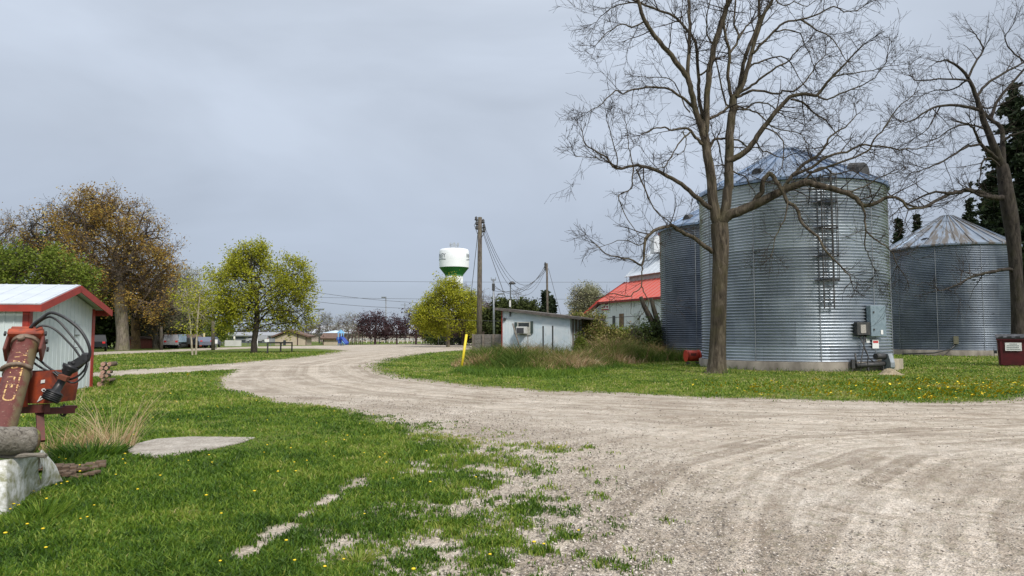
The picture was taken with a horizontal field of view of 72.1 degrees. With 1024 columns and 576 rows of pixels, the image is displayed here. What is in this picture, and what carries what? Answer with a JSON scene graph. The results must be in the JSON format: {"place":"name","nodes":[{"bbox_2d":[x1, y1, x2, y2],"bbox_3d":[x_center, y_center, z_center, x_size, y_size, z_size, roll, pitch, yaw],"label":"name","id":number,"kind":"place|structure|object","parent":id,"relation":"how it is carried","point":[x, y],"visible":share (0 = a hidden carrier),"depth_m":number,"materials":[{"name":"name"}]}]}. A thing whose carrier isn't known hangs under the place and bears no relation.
{"place":"outdoors","nodes":[
{"label":"outdoors","id":0,"kind":"place"},
{"bbox_2d":[225,340,241,345],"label":"wall","id":1,"kind":"structure","parent":0,"point":[232,342],"depth_m":107.53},
{"bbox_2d":[439,242,468,316],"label":"water tower","id":2,"kind":"structure","parent":0,"point":[453,258],"depth_m":286.75,"materials":[{"name":"metal"}]},
{"bbox_2d":[0,339,1023,575],"bbox_3d":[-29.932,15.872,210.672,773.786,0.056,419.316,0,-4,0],"label":"lawn","id":3,"kind":"structure","parent":0,"point":[110,349],"depth_m":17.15,"materials":[{"name":"plant"}]},
{"bbox_2d":[0,202,55,283],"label":"bare tree","id":4,"kind":"object","parent":3,"relation":"on","point":[10,228],"visible":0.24,"depth_m":94.93,"materials":[{"name":"brown plant"}]},
{"bbox_2d":[0,450,61,514],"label":"concrete block","id":5,"kind":"object","parent":3,"relation":"on","point":[19,479],"visible":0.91,"depth_m":6.66,"materials":[{"name":"concrete"}]},
{"bbox_2d":[0,426,40,454],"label":"log","id":6,"kind":"object","parent":5,"relation":"on","point":[15,440],"visible":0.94,"depth_m":6.49,"materials":[{"name":"grey wood"}]},
{"bbox_2d":[0,453,47,458],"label":"branch","id":7,"kind":"object","parent":5,"relation":"on","point":[28,455],"visible":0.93,"depth_m":6.51,"materials":[{"name":"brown wood"}]},
{"bbox_2d":[0,311,91,441],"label":"grain auger","id":8,"kind":"object","parent":5,"relation":"on","point":[23,385],"visible":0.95,"depth_m":7.93,"materials":[{"name":"red metal"}]},
{"bbox_2d":[0,503,66,524],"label":"grass tuft","id":9,"kind":"object","parent":3,"relation":"on","point":[57,513],"visible":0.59,"depth_m":6.06,"materials":[{"name":"plant"}]},
{"bbox_2d":[3,494,79,516],"bbox_3d":[-4.174,1.944,6.266,0.647,0.218,0.536,0,-4,0],"label":"grass tuft","id":10,"kind":"object","parent":3,"relation":"on","point":[33,505],"visible":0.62,"depth_m":6.25,"materials":[{"name":"plant"}]},
{"bbox_2d":[0,231,106,304],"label":"green tree","id":11,"kind":"object","parent":3,"relation":"on","point":[49,257],"visible":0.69,"depth_m":61.46,"materials":[{"name":"green plant"}]},
{"bbox_2d":[0,189,109,283],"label":"oak tree","id":12,"kind":"object","parent":3,"relation":"on","point":[27,240],"visible":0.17,"depth_m":90.85,"materials":[{"name":"brown plant"}]},
{"bbox_2d":[0,284,112,388],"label":"storage shed","id":13,"kind":"structure","parent":3,"relation":"on","point":[30,304],"depth_m":19.70,"materials":[{"name":"white metal"}]},
{"bbox_2d":[38,466,89,475],"bbox_3d":[-5.250,2.110,8.137,0.742,0.091,0.182,-1,-4,11],"label":"board","id":14,"kind":"object","parent":3,"relation":"on","point":[83,468],"visible":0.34,"depth_m":8.08,"materials":[{"name":"brown wood"}]},
{"bbox_2d":[30,422,113,452],"bbox_3d":[-6.251,2.048,9.838,1.336,0.488,1.239,0,-4,0],"label":"dry grass clump","id":15,"kind":"object","parent":3,"relation":"on","point":[82,441],"visible":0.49,"depth_m":9.88,"materials":[{"name":"plant"}]},
{"bbox_2d":[39,447,106,462],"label":"leafy weed","id":16,"kind":"object","parent":3,"relation":"on","point":[74,456],"visible":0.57,"depth_m":8.99,"materials":[{"name":"green plant"}]},
{"bbox_2d":[58,469,100,478],"bbox_3d":[-4.937,2.097,7.901,0.545,0.096,0.191,0,-4,-2],"label":"board","id":17,"kind":"object","parent":3,"relation":"on","point":[66,472],"visible":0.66,"depth_m":7.87,"materials":[{"name":"brown wood"}]},
{"bbox_2d":[56,462,105,469],"bbox_3d":[-5.110,2.117,8.273,0.592,0.091,0.192,2,-4,-28],"label":"board","id":18,"kind":"object","parent":3,"relation":"on","point":[70,467],"visible":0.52,"depth_m":8.23,"materials":[{"name":"brown wood"}]},
{"bbox_2d":[55,460,106,466],"bbox_3d":[-5.380,2.133,8.452,0.888,0.096,0.183,2,-4,-28],"label":"board","id":19,"kind":"object","parent":3,"relation":"on","point":[97,462],"visible":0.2,"depth_m":8.54,"materials":[{"name":"brown wood"}]},
{"bbox_2d":[55,265,115,346],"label":"evergreen tree","id":20,"kind":"object","parent":3,"relation":"on","point":[99,329],"visible":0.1,"depth_m":87.83,"materials":[{"name":"green plant"}]},
{"bbox_2d":[42,436,134,456],"bbox_3d":[-5.659,2.137,9.399,1.157,0.271,0.816,0,-4,0],"label":"leafy weed","id":21,"kind":"object","parent":3,"relation":"on","point":[111,449],"visible":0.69,"depth_m":9.41,"materials":[{"name":"green plant"}]},
{"bbox_2d":[49,414,143,443],"bbox_3d":[-6.238,2.093,10.585,1.504,0.501,1.317,0,-4,0],"label":"dry grass clump","id":22,"kind":"object","parent":3,"relation":"on","point":[93,431],"visible":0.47,"depth_m":10.53,"materials":[{"name":"plant"}]},
{"bbox_2d":[94,335,106,350],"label":"parked car","id":23,"kind":"object","parent":3,"relation":"on","point":[100,340],"visible":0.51,"depth_m":72.06,"materials":[{"name":"paint"}]},
{"bbox_2d":[93,373,119,386],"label":"leafy weed","id":24,"kind":"object","parent":3,"relation":"on","point":[95,381],"visible":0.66,"depth_m":22.22,"materials":[{"name":"green plant"}]},
{"bbox_2d":[35,176,190,350],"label":"oak tree","id":25,"kind":"object","parent":3,"relation":"on","point":[117,272],"visible":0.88,"depth_m":76.36,"materials":[{"name":"brown plant"}]},
{"bbox_2d":[62,375,172,445],"bbox_3d":[-5.680,1.778,10.053,1.908,1.056,1.456,0,-4,0],"label":"dry grass clump","id":26,"kind":"object","parent":3,"relation":"on","point":[132,442],"visible":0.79,"depth_m":10.08,"materials":[{"name":"plant"}]},
{"bbox_2d":[94,286,146,347],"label":"evergreen tree","id":27,"kind":"object","parent":3,"relation":"on","point":[110,341],"visible":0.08,"depth_m":90.43,"materials":[{"name":"green plant"}]},
{"bbox_2d":[129,336,158,348],"bbox_3d":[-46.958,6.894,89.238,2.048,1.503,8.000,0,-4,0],"label":"brick house","id":28,"kind":"structure","parent":3,"relation":"on","point":[145,343],"depth_m":88.76,"materials":[{"name":"brown"}]},
{"bbox_2d":[101,239,188,348],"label":"oak tree","id":29,"kind":"object","parent":3,"relation":"on","point":[135,333],"visible":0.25,"depth_m":85.43,"materials":[{"name":"brown plant"}]},
{"bbox_2d":[113,261,207,348],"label":"bare tree","id":30,"kind":"object","parent":3,"relation":"on","point":[155,343],"visible":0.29,"depth_m":87.57,"materials":[{"name":"brown plant"}]},
{"bbox_2d":[159,327,162,349],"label":"wooden post","id":31,"kind":"object","parent":3,"relation":"on","point":[161,340],"visible":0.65,"depth_m":79.66,"materials":[{"name":"brown wood"}]},
{"bbox_2d":[129,302,199,336],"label":"evergreen tree","id":32,"kind":"object","parent":3,"relation":"on","point":[164,332],"visible":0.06,"depth_m":94.77,"materials":[{"name":"green plant"}]},
{"bbox_2d":[163,335,178,348],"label":"pickup truck","id":33,"kind":"object","parent":3,"relation":"on","point":[171,340],"visible":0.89,"depth_m":85.76,"materials":[{"name":"paint"}]},
{"bbox_2d":[170,334,186,347],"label":"trailer","id":34,"kind":"object","parent":3,"relation":"on","point":[182,338],"visible":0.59,"depth_m":89.33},
{"bbox_2d":[167,338,193,347],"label":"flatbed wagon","id":35,"kind":"object","parent":3,"relation":"on","point":[188,341],"visible":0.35,"depth_m":90.93,"materials":[{"name":"metal"}]},
{"bbox_2d":[158,334,203,347],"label":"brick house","id":36,"kind":"structure","parent":3,"relation":"on","point":[188,335],"depth_m":96.91,"materials":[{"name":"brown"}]},
{"bbox_2d":[162,274,207,354],"bbox_3d":[-26.818,2.188,58.049,3.178,6.896,3.465,3,-5,-40],"label":"sapling","id":37,"kind":"object","parent":3,"relation":"on","point":[184,300],"visible":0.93,"depth_m":57.86,"materials":[{"name":"green plant"}]},
{"bbox_2d":[127,436,254,457],"bbox_3d":[-4.742,2.288,10.090,1.509,0.058,1.849,0,-4,0],"label":"concrete pad","id":38,"kind":"object","parent":3,"relation":"on","point":[162,446],"visible":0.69,"depth_m":10.19,"materials":[{"name":"concrete"}]},
{"bbox_2d":[172,292,210,335],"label":"evergreen tree","id":39,"kind":"object","parent":3,"relation":"on","point":[193,330],"visible":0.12,"depth_m":103.01,"materials":[{"name":"green plant"}]},
{"bbox_2d":[178,278,221,353],"bbox_3d":[-25.630,2.377,58.016,3.386,6.501,2.891,2,-4,-21],"label":"sapling","id":40,"kind":"object","parent":3,"relation":"on","point":[198,313],"visible":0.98,"depth_m":57.92,"materials":[{"name":"green plant"}]},
{"bbox_2d":[193,337,210,347],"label":"parked car","id":41,"kind":"object","parent":3,"relation":"on","point":[205,341],"visible":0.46,"depth_m":90.32,"materials":[{"name":"paint"}]},
{"bbox_2d":[211,316,214,349],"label":"utility pole","id":42,"kind":"object","parent":3,"relation":"on","point":[212,339],"visible":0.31,"depth_m":77.67,"materials":[{"name":"brown wood"}]},
{"bbox_2d":[200,319,235,344],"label":"shrub","id":43,"kind":"object","parent":3,"relation":"on","point":[222,338],"visible":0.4,"depth_m":114.91,"materials":[{"name":"green plant"}]},
{"bbox_2d":[228,332,280,341],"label":"school","id":44,"kind":"object","parent":3,"relation":"on","point":[239,336],"visible":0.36,"depth_m":149.65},
{"bbox_2d":[187,234,324,352],"bbox_3d":[-23.747,0.413,65.267,12.582,11.424,7.975,0,-4,0],"label":"maple tree","id":45,"kind":"object","parent":3,"relation":"on","point":[257,255],"visible":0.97,"depth_m":64.61,"materials":[{"name":"green plant"}]},
{"bbox_2d":[246,335,268,341],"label":"parked car","id":46,"kind":"object","parent":3,"relation":"on","point":[262,338],"visible":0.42,"depth_m":148.74,"materials":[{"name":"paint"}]},
{"bbox_2d":[267,342,292,352],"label":"hitching rail","id":47,"kind":"object","parent":3,"relation":"on","point":[280,345],"visible":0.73,"depth_m":66.77,"materials":[{"name":"metal"}]},
{"bbox_2d":[0,416,582,575],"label":"clover","id":48,"kind":"object","parent":3,"relation":"on","point":[290,508],"visible":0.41,"depth_m":6.74,"materials":[{"name":"green plant"}]},
{"bbox_2d":[271,330,315,344],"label":"clubhouse","id":49,"kind":"structure","parent":3,"relation":"on","point":[304,338],"depth_m":117.69,"materials":[{"name":"beige"}]},
{"bbox_2d":[300,321,320,341],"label":"bare tree","id":50,"kind":"object","parent":3,"relation":"on","point":[306,331],"visible":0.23,"depth_m":149.30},
{"bbox_2d":[309,311,341,341],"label":"bare tree","id":51,"kind":"object","parent":3,"relation":"on","point":[330,320],"visible":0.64,"depth_m":139.40,"materials":[{"name":"grey plant"}]},
{"bbox_2d":[320,333,344,344],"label":"picnic shelter","id":52,"kind":"object","parent":3,"relation":"on","point":[329,338],"visible":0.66,"depth_m":120.67,"materials":[{"name":"beige"}]},
{"bbox_2d":[328,310,363,341],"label":"bare tree","id":53,"kind":"object","parent":3,"relation":"on","point":[345,325],"visible":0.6,"depth_m":137.26,"materials":[{"name":"grey plant"}]},
{"bbox_2d":[344,330,360,344],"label":"climbing frame","id":54,"kind":"object","parent":3,"relation":"on","point":[358,331],"visible":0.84,"depth_m":124.53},
{"bbox_2d":[332,545,385,564],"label":"grass tuft","id":55,"kind":"object","parent":3,"relation":"on","point":[364,560],"visible":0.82,"depth_m":5.02,"materials":[{"name":"plant"}]},
{"bbox_2d":[309,325,426,341],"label":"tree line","id":56,"kind":"object","parent":3,"relation":"on","point":[313,339],"visible":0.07,"depth_m":189.53,"materials":[{"name":"plant"}]},
{"bbox_2d":[351,308,395,344],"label":"purple tree","id":57,"kind":"object","parent":3,"relation":"on","point":[376,330],"visible":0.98,"depth_m":126.93,"materials":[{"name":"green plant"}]},
{"bbox_2d":[349,338,421,342],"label":"rail fence","id":58,"kind":"object","parent":3,"relation":"on","point":[384,341],"visible":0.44,"depth_m":157.55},
{"bbox_2d":[367,334,422,343],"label":"chain link fence","id":59,"kind":"object","parent":3,"relation":"on","point":[405,339],"visible":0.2,"depth_m":132.64,"materials":[{"name":"metal"}]},
{"bbox_2d":[460,334,467,367],"bbox_3d":[-2.337,3.177,34.048,0.422,1.882,0.124,2,-4,-30],"label":"marker post","id":60,"kind":"object","parent":3,"relation":"on","point":[464,349],"visible":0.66,"depth_m":34.03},
{"bbox_2d":[474,216,485,343],"bbox_3d":[-2.376,0.036,52.117,0.900,10.772,0.420,0,-4,0],"label":"utility pole","id":61,"kind":"object","parent":3,"relation":"on","point":[479,222],"visible":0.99,"depth_m":52.06,"materials":[{"name":"brown wood"}]},
{"bbox_2d":[472,334,500,351],"bbox_3d":[-1.699,4.184,50.270,2.601,1.796,0.161,-2,-4,24],"label":"board fence","id":62,"kind":"object","parent":3,"relation":"on","point":[484,338],"visible":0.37,"depth_m":50.41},
{"bbox_2d":[491,277,503,343],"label":"street lamp","id":63,"kind":"object","parent":3,"relation":"on","point":[493,290],"visible":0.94,"depth_m":71.99,"materials":[{"name":"metal"}]},
{"bbox_2d":[476,296,519,343],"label":"cedar tree","id":64,"kind":"object","parent":3,"relation":"on","point":[487,322],"visible":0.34,"depth_m":90.74,"materials":[{"name":"green plant"}]},
{"bbox_2d":[496,295,540,311],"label":"cedar tree","id":65,"kind":"object","parent":3,"relation":"on","point":[525,304],"visible":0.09,"depth_m":94.95,"materials":[{"name":"green plant"}]},
{"bbox_2d":[542,326,543,349],"bbox_3d":[1.920,3.448,43.449,0.090,2.192,0.075,0,-4,0],"label":"stake","id":66,"kind":"object","parent":3,"relation":"on","point":[543,337],"visible":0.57,"depth_m":43.47,"materials":[{"name":"wood"}]},
{"bbox_2d":[538,290,552,312],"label":"spruce tree","id":67,"kind":"object","parent":3,"relation":"on","point":[543,301],"visible":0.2,"depth_m":87.80,"materials":[{"name":"green plant"}]},
{"bbox_2d":[544,262,548,312],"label":"utility pole","id":68,"kind":"object","parent":3,"relation":"on","point":[546,266],"visible":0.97,"depth_m":74.11,"materials":[{"name":"brown wood"}]},
{"bbox_2d":[495,281,604,352],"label":"old shed","id":69,"kind":"structure","parent":3,"relation":"on","point":[532,323],"depth_m":45.00,"materials":[{"name":"white wood"}]},
{"bbox_2d":[517,322,530,334],"bbox_3d":[0.776,2.602,45.263,0.949,0.843,0.075,-2,-4,23],"label":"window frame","id":70,"kind":"structure","parent":69,"relation":"in","point":[519,324],"depth_m":45.21,"materials":[{"name":"white plastic"}]},
{"bbox_2d":[550,295,557,313],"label":"spruce tree","id":71,"kind":"object","parent":3,"relation":"on","point":[554,305],"visible":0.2,"depth_m":91.76,"materials":[{"name":"green plant"}]},
{"bbox_2d":[85,365,1023,399],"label":"dandelion cover","id":72,"kind":"object","parent":3,"relation":"on","point":[945,383],"visible":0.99,"depth_m":20.92,"materials":[{"name":"plant"}]},
{"bbox_2d":[450,331,701,371],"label":"weeds","id":73,"kind":"object","parent":3,"relation":"on","point":[625,351],"visible":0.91,"depth_m":37.02,"materials":[{"name":"plant"}]},
{"bbox_2d":[563,279,604,314],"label":"budding tree","id":74,"kind":"object","parent":3,"relation":"on","point":[587,289],"visible":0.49,"depth_m":103.90,"materials":[{"name":"green plant"}]},
{"bbox_2d":[574,329,594,349],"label":"shrub","id":75,"kind":"object","parent":3,"relation":"on","point":[579,337],"visible":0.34,"depth_m":44.81,"materials":[{"name":"green plant"}]},
{"bbox_2d":[569,309,606,343],"bbox_3d":[4.726,3.180,46.815,3.398,3.765,3.356,1,-4,-21],"label":"shrub","id":76,"kind":"object","parent":3,"relation":"on","point":[592,330],"visible":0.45,"depth_m":46.42,"materials":[{"name":"green plant"}]},
{"bbox_2d":[580,306,616,343],"bbox_3d":[5.395,3.222,49.055,3.281,3.976,3.237,-3,-5,35],"label":"shrub","id":77,"kind":"object","parent":3,"relation":"on","point":[608,329],"visible":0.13,"depth_m":48.86,"materials":[{"name":"green plant"}]},
{"bbox_2d":[603,324,618,341],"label":"shrub","id":78,"kind":"object","parent":3,"relation":"on","point":[611,336],"visible":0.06,"depth_m":49.44,"materials":[{"name":"green plant"}]},
{"bbox_2d":[584,236,660,328],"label":"barn","id":79,"kind":"structure","parent":3,"relation":"on","point":[651,278],"depth_m":72.08,"materials":[{"name":"white metal"}]},
{"bbox_2d":[619,313,623,326],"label":"boarded window","id":80,"kind":"structure","parent":79,"relation":"in","point":[621,316],"depth_m":70.98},
{"bbox_2d":[605,325,639,343],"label":"shrub","id":81,"kind":"object","parent":3,"relation":"on","point":[619,334],"visible":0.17,"depth_m":49.17,"materials":[{"name":"green plant"}]},
{"bbox_2d":[610,321,641,342],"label":"shrub","id":82,"kind":"object","parent":3,"relation":"on","point":[621,327],"visible":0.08,"depth_m":50.50,"materials":[{"name":"green plant"}]},
{"bbox_2d":[629,314,663,349],"bbox_3d":[9.915,3.486,49.932,3.544,3.328,3.376,-2,-4,26],"label":"shrub","id":83,"kind":"object","parent":3,"relation":"on","point":[652,331],"visible":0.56,"depth_m":49.42,"materials":[{"name":"green plant"}]},
{"bbox_2d":[636,296,661,347],"bbox_3d":[11.869,3.016,59.458,2.694,4.725,1.838,-1,-4,18],"label":"leaning tree","id":84,"kind":"object","parent":3,"relation":"on","point":[650,316],"visible":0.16,"depth_m":59.62,"materials":[{"name":"brown plant"}]},
{"bbox_2d":[657,209,702,351],"bbox_3d":[15.200,-0.703,49.561,9.674,11.600,9.674,0,-4,0],"label":"grain bin","id":85,"kind":"object","parent":3,"relation":"on","point":[680,271],"visible":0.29,"depth_m":47.05,"materials":[{"name":"metal"}]},
{"bbox_2d":[683,350,701,363],"bbox_3d":[10.454,3.877,39.444,1.530,0.815,0.679,1,-4,-10],"label":"aeration fan","id":86,"kind":"object","parent":3,"relation":"on","point":[692,355],"visible":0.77,"depth_m":39.18},
{"bbox_2d":[544,0,966,373],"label":"bare tree","id":87,"kind":"object","parent":3,"relation":"on","point":[723,216],"visible":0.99,"depth_m":29.76,"materials":[{"name":"brown plant"}]},
{"bbox_2d":[697,147,903,371],"bbox_3d":[14.330,-1.577,35.903,9.296,11.500,9.967,0,-4,0],"label":"grain bin","id":88,"kind":"object","parent":3,"relation":"on","point":[795,316],"visible":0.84,"depth_m":32.14,"materials":[{"name":"metal"}]},
{"bbox_2d":[878,368,903,374],"bbox_3d":[15.545,3.442,28.878,1.197,0.324,0.958,0,-4,0],"label":"sand pile","id":89,"kind":"object","parent":3,"relation":"on","point":[889,371],"visible":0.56,"depth_m":28.70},
{"bbox_2d":[890,217,906,244],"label":"spruce tree","id":90,"kind":"object","parent":3,"relation":"on","point":[896,234],"visible":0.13,"depth_m":96.53,"materials":[{"name":"green plant"}]},
{"bbox_2d":[911,213,922,231],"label":"spruce tree","id":91,"kind":"object","parent":3,"relation":"on","point":[917,224],"visible":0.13,"depth_m":100.65,"materials":[{"name":"green plant"}]},
{"bbox_2d":[867,0,1023,333],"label":"bare tree","id":92,"kind":"object","parent":3,"relation":"on","point":[1006,198],"visible":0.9,"depth_m":38.93,"materials":[{"name":"brown plant"}]},
{"bbox_2d":[889,215,1022,355],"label":"grain bin","id":93,"kind":"object","parent":3,"relation":"on","point":[918,327],"visible":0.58,"depth_m":56.08,"materials":[{"name":"metal"}]},
{"bbox_2d":[961,196,979,223],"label":"spruce tree","id":94,"kind":"object","parent":3,"relation":"on","point":[968,213],"visible":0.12,"depth_m":98.74,"materials":[{"name":"green plant"}]},
{"bbox_2d":[975,168,997,224],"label":"spruce tree","id":95,"kind":"object","parent":3,"relation":"on","point":[980,217],"visible":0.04,"depth_m":92.83,"materials":[{"name":"green plant"}]},
{"bbox_2d":[969,82,1023,283],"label":"spruce tree","id":96,"kind":"object","parent":3,"relation":"on","point":[993,221],"visible":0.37,"depth_m":84.68,"materials":[{"name":"green plant"}]},
{"bbox_2d":[993,334,1023,365],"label":"dumpster","id":97,"kind":"object","parent":3,"relation":"on","point":[1010,349],"visible":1,"depth_m":36.52,"materials":[{"name":"metal"}]},
{"bbox_2d":[0,0,1023,332],"label":"sky","id":98,"kind":"structure","parent":0,"point":[362,139],"materials":[{"name":"grey"}]},
{"bbox_2d":[93,344,1023,575],"bbox_3d":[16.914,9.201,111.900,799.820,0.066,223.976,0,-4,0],"label":"gravel road","id":99,"kind":"structure","parent":0,"point":[339,373],"depth_m":8.90,"materials":[{"name":"gravel"}]},
{"bbox_2d":[336,330,348,345],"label":"play structure","id":100,"kind":"object","parent":99,"relation":"on","point":[341,340],"visible":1,"depth_m":112.57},
{"bbox_2d":[382,311,409,344],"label":"purple tree","id":101,"kind":"object","parent":99,"relation":"on","point":[398,330],"visible":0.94,"depth_m":127.38,"materials":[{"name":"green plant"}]},
{"bbox_2d":[400,303,426,344],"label":"purple tree","id":102,"kind":"object","parent":99,"relation":"on","point":[416,336],"visible":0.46,"depth_m":127.42,"materials":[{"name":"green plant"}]},
{"bbox_2d":[423,326,464,344],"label":"shrub","id":103,"kind":"object","parent":99,"relation":"on","point":[442,341],"visible":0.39,"depth_m":118.95,"materials":[{"name":"green plant"}]},
{"bbox_2d":[406,271,488,346],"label":"maple tree","id":104,"kind":"object","parent":99,"relation":"on","point":[429,308],"visible":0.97,"depth_m":98.60,"materials":[{"name":"green plant"}]},
{"bbox_2d":[424,315,471,344],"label":"shrub","id":105,"kind":"object","parent":99,"relation":"on","point":[469,339],"visible":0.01,"depth_m":121.39,"materials":[{"name":"green plant"}]},
{"bbox_2d":[440,284,482,344],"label":"bare tree","id":106,"kind":"object","parent":99,"relation":"on","point":[463,336],"visible":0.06,"depth_m":117.49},
{"bbox_2d":[460,288,497,341],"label":"bare tree","id":107,"kind":"object","parent":99,"relation":"on","point":[483,305],"visible":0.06,"depth_m":111.91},
{"bbox_2d":[447,360,1019,377],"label":"long grass","id":108,"kind":"structure","parent":0,"point":[476,371],"depth_m":29.41,"materials":[{"name":"plant"}]},
{"label":"ground","id":109,"kind":"structure","parent":0,"visible":0},
{"bbox_2d":[201,320,375,336],"bbox_3d":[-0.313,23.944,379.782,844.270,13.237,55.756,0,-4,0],"label":"treeline","id":110,"kind":"object","parent":109,"relation":"on","point":[266,330],"visible":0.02,"depth_m":374.03,"materials":[{"name":"plant"}]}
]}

